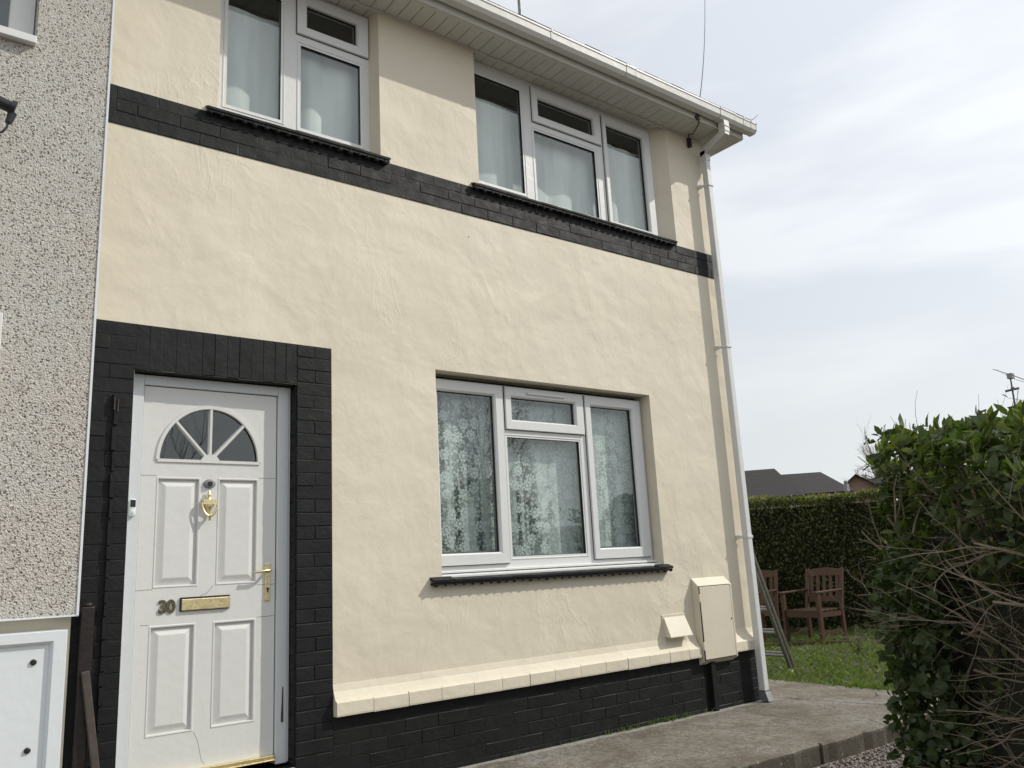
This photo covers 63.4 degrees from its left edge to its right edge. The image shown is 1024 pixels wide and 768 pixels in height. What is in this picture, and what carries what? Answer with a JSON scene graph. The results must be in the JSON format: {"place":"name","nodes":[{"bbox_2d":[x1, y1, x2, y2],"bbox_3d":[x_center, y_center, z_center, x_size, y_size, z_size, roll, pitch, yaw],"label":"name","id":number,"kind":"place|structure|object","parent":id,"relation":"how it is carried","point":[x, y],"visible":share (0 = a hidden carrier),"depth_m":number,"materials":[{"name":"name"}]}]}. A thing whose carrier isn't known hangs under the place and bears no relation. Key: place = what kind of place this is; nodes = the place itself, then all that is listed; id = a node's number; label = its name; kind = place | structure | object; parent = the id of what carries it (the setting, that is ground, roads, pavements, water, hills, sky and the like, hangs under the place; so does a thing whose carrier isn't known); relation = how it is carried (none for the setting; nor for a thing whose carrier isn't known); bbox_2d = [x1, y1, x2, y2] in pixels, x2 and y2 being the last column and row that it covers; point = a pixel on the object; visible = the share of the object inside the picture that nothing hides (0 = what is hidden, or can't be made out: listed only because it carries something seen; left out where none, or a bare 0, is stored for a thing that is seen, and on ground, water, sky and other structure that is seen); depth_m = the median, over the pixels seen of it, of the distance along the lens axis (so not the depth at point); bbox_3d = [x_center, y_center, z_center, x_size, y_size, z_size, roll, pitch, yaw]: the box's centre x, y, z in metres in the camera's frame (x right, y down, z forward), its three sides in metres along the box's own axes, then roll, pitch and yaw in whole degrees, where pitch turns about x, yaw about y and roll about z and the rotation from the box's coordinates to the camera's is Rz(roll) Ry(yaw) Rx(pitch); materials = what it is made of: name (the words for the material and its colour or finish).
{"place":"outdoors","nodes":[
{"label":"outdoors","id":0,"kind":"place"},
{"bbox_2d":[460,721,821,767],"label":"path","id":1,"kind":"structure","parent":0,"point":[669,744],"depth_m":5.04,"materials":[{"name":"concrete"}]},
{"bbox_2d":[71,602,99,767],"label":"wooden plank","id":2,"kind":"object","parent":1,"relation":"on","point":[84,728],"visible":1,"depth_m":3.75,"materials":[{"name":"brown wood"}]},
{"bbox_2d":[514,707,714,755],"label":"weeds","id":3,"kind":"object","parent":1,"relation":"on","point":[638,726],"visible":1,"depth_m":5.89,"materials":[{"name":"green plant"}]},
{"bbox_2d":[489,0,1023,499],"label":"sky","id":4,"kind":"structure","parent":0,"point":[870,223],"materials":[{"name":"white"}]},
{"bbox_2d":[671,679,944,764],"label":"path","id":5,"kind":"structure","parent":0,"point":[803,711],"depth_m":5.91,"materials":[{"name":"concrete"}]},
{"bbox_2d":[763,624,931,691],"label":"lawn","id":6,"kind":"structure","parent":0,"point":[843,654],"depth_m":8.91,"materials":[{"name":"green plant"}]},
{"bbox_2d":[758,570,779,640],"bbox_3d":[3.404,3.135,11.782,0.620,0.943,0.659,-14,-17,41],"label":"garden armchair","id":7,"kind":"object","parent":6,"relation":"on","point":[770,575],"visible":0.2,"depth_m":11.79,"materials":[{"name":"brown wood"}]},
{"bbox_2d":[754,553,797,670],"bbox_3d":[1.960,0.895,8.446,1.766,4.095,0.424,7,-16,-37],"label":"ladder","id":8,"kind":"object","parent":6,"relation":"on","point":[777,630],"visible":0.08,"depth_m":8.33,"materials":[{"name":"metal"}]},
{"bbox_2d":[764,640,846,646],"bbox_3d":[3.723,3.328,10.638,1.131,0.040,0.120,-5,-13,7],"label":"timber edging","id":9,"kind":"object","parent":6,"relation":"on","point":[805,642],"visible":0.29,"depth_m":10.59,"materials":[{"name":"brown wood"}]},
{"bbox_2d":[777,568,847,641],"bbox_3d":[4.030,2.945,11.071,0.659,0.943,0.620,5,-15,-33],"label":"garden armchair","id":10,"kind":"object","parent":6,"relation":"on","point":[807,612],"visible":0.88,"depth_m":11.08,"materials":[{"name":"brown wood"}]},
{"bbox_2d":[837,627,870,653],"bbox_3d":[3.871,2.891,9.383,0.373,0.340,0.191,-5,-13,10],"label":"weed plant","id":11,"kind":"object","parent":6,"relation":"on","point":[857,645],"visible":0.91,"depth_m":9.37,"materials":[{"name":"green plant"}]},
{"bbox_2d":[748,484,992,629],"bbox_3d":[5.299,2.702,12.907,11.539,2.279,1.208,-7,-13,18],"label":"clipped hedge","id":12,"kind":"object","parent":6,"relation":"on","point":[793,543],"visible":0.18,"depth_m":12.74,"materials":[{"name":"green plant"}]},
{"bbox_2d":[1005,373,1018,404],"bbox_3d":[12.497,2.346,20.053,0.243,5.320,0.270,3,-14,-24],"label":"distant mast","id":13,"kind":"object","parent":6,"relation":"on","point":[1012,389],"visible":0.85,"depth_m":20.52,"materials":[{"name":"grey metal"}]},
{"bbox_2d":[814,741,949,767],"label":"driveway","id":14,"kind":"structure","parent":0,"point":[871,761],"depth_m":5.04,"materials":[{"name":"grey gravel"}]},
{"bbox_2d":[809,369,1023,767],"bbox_3d":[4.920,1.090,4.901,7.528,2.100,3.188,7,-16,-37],"label":"laurel hedge","id":15,"kind":"object","parent":14,"relation":"on","point":[912,665],"visible":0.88,"depth_m":3.96,"materials":[{"name":"green plant"}]},
{"label":"ground","id":16,"kind":"structure","parent":0,"visible":0},
{"bbox_2d":[0,0,114,767],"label":"neighbouring house","id":17,"kind":"structure","parent":16,"relation":"on","point":[55,65],"depth_m":4.01,"materials":[{"name":"grey stone"}]},
{"bbox_2d":[0,96,17,132],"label":"security camera","id":18,"kind":"object","parent":17,"relation":"attached to","point":[9,107],"visible":1,"depth_m":3.94,"materials":[{"name":"black plastic"}]},
{"bbox_2d":[0,0,36,46],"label":"window","id":19,"kind":"structure","parent":17,"relation":"in","point":[21,19],"depth_m":4.28,"materials":[{"name":"white plastic"}]},
{"bbox_2d":[0,629,67,767],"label":"meter cabinet","id":20,"kind":"object","parent":17,"relation":"attached to","point":[32,671],"visible":1,"depth_m":3.58,"materials":[{"name":"white plastic"}]},
{"bbox_2d":[62,0,773,767],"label":"terraced house","id":21,"kind":"structure","parent":16,"relation":"on","point":[298,330],"depth_m":5.17,"materials":[{"name":"beige paint"}]},
{"bbox_2d":[128,499,135,516],"bbox_3d":[-1.911,0.623,4.177,0.035,0.090,0.026,7,-16,-37],"label":"doorbell","id":22,"kind":"object","parent":21,"relation":"attached to","point":[132,508],"visible":1,"depth_m":4.17,"materials":[{"name":"white plastic"}]},
{"bbox_2d":[115,369,289,767],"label":"front door","id":23,"kind":"structure","parent":21,"relation":"in","point":[204,681],"depth_m":4.35,"materials":[{"name":"white plastic"}]},
{"bbox_2d":[226,5,357,144],"bbox_3d":[-1.446,-1.948,5.400,1.037,0.840,0.045,7,-16,-37],"label":"curtain","id":24,"kind":"object","parent":21,"relation":"hanging from","point":[329,105],"visible":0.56,"depth_m":5.38,"materials":[{"name":"white fabric"}]},
{"bbox_2d":[206,0,390,164],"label":"window","id":25,"kind":"structure","parent":21,"relation":"in","point":[294,34],"depth_m":5.38,"materials":[{"name":"white plastic"}]},
{"bbox_2d":[517,0,521,14],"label":"aerial pole","id":26,"kind":"object","parent":21,"relation":"attached to","point":[519,7],"depth_m":8.16,"materials":[{"name":"metal"}]},
{"bbox_2d":[475,97,595,216],"bbox_3d":[0.163,-1.760,6.656,1.391,0.850,0.030,7,-16,-37],"label":"curtain","id":27,"kind":"object","parent":21,"relation":"hanging from","point":[564,174],"visible":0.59,"depth_m":6.67,"materials":[{"name":"white fabric"}]},
{"bbox_2d":[437,394,635,555],"bbox_3d":[0.201,0.686,6.017,1.967,1.240,0.015,7,-16,-37],"label":"curtain","id":28,"kind":"object","parent":21,"relation":"hanging from","point":[560,477],"visible":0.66,"depth_m":6.02,"materials":[{"name":"white fabric"}]},
{"bbox_2d":[430,378,672,586],"bbox_3d":[0.285,0.692,5.878,2.139,1.350,0.203,7,-16,-37],"label":"window","id":29,"kind":"structure","parent":21,"relation":"in","point":[497,565],"depth_m":5.94,"materials":[{"name":"white plastic"}]},
{"bbox_2d":[471,60,677,245],"bbox_3d":[0.498,-1.828,6.714,2.136,1.164,0.196,7,-16,-37],"label":"window","id":30,"kind":"structure","parent":21,"relation":"in","point":[528,95],"depth_m":6.81,"materials":[{"name":"white plastic"}]},
{"bbox_2d":[607,144,644,229],"bbox_3d":[0.977,-1.668,7.246,0.548,0.840,0.047,7,-16,-37],"label":"curtain","id":31,"kind":"object","parent":21,"relation":"hanging from","point":[626,193],"visible":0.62,"depth_m":7.27,"materials":[{"name":"white fabric"}]},
{"bbox_2d":[661,613,692,641],"bbox_3d":[1.243,1.827,6.225,0.255,0.194,0.074,7,-16,-37],"label":"vent cover","id":32,"kind":"object","parent":21,"relation":"attached to","point":[675,627],"visible":1,"depth_m":6.21,"materials":[{"name":"beige paint"}]},
{"bbox_2d":[687,25,704,147],"bbox_3d":[2.699,-5.031,12.007,0.157,7.369,8.403,-7,-13,17],"label":"overhead cable","id":33,"kind":"object","parent":21,"relation":"attached to","point":[689,142],"visible":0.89,"depth_m":7.61,"materials":[{"name":"black plastic"}]},
{"bbox_2d":[691,576,737,664],"bbox_3d":[1.591,1.844,6.497,0.406,0.648,0.074,7,-16,-37],"label":"gas meter box","id":34,"kind":"object","parent":21,"relation":"attached to","point":[714,619],"visible":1,"depth_m":6.45,"materials":[{"name":"beige paint"}]},
{"bbox_2d":[699,585,735,659],"bbox_3d":[1.603,1.849,6.466,0.364,0.538,0.008,7,-16,-37],"label":"door","id":35,"kind":"structure","parent":34,"relation":"in","point":[716,609],"depth_m":6.46,"materials":[{"name":"beige paint"}]},
{"bbox_2d":[745,469,854,509],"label":"bungalow","id":36,"kind":"object","parent":16,"relation":"on","point":[767,482],"visible":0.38,"depth_m":49.26,"materials":[{"name":"tile"}]},
{"bbox_2d":[841,416,903,483],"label":"bare tree","id":37,"kind":"object","parent":16,"relation":"on","point":[864,453],"visible":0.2,"depth_m":76.30,"materials":[{"name":"brown plant"}]},
{"bbox_2d":[848,474,931,502],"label":"gabled house","id":38,"kind":"structure","parent":16,"relation":"on","point":[869,483],"depth_m":65.21,"materials":[{"name":"brown brick"}]}
]}

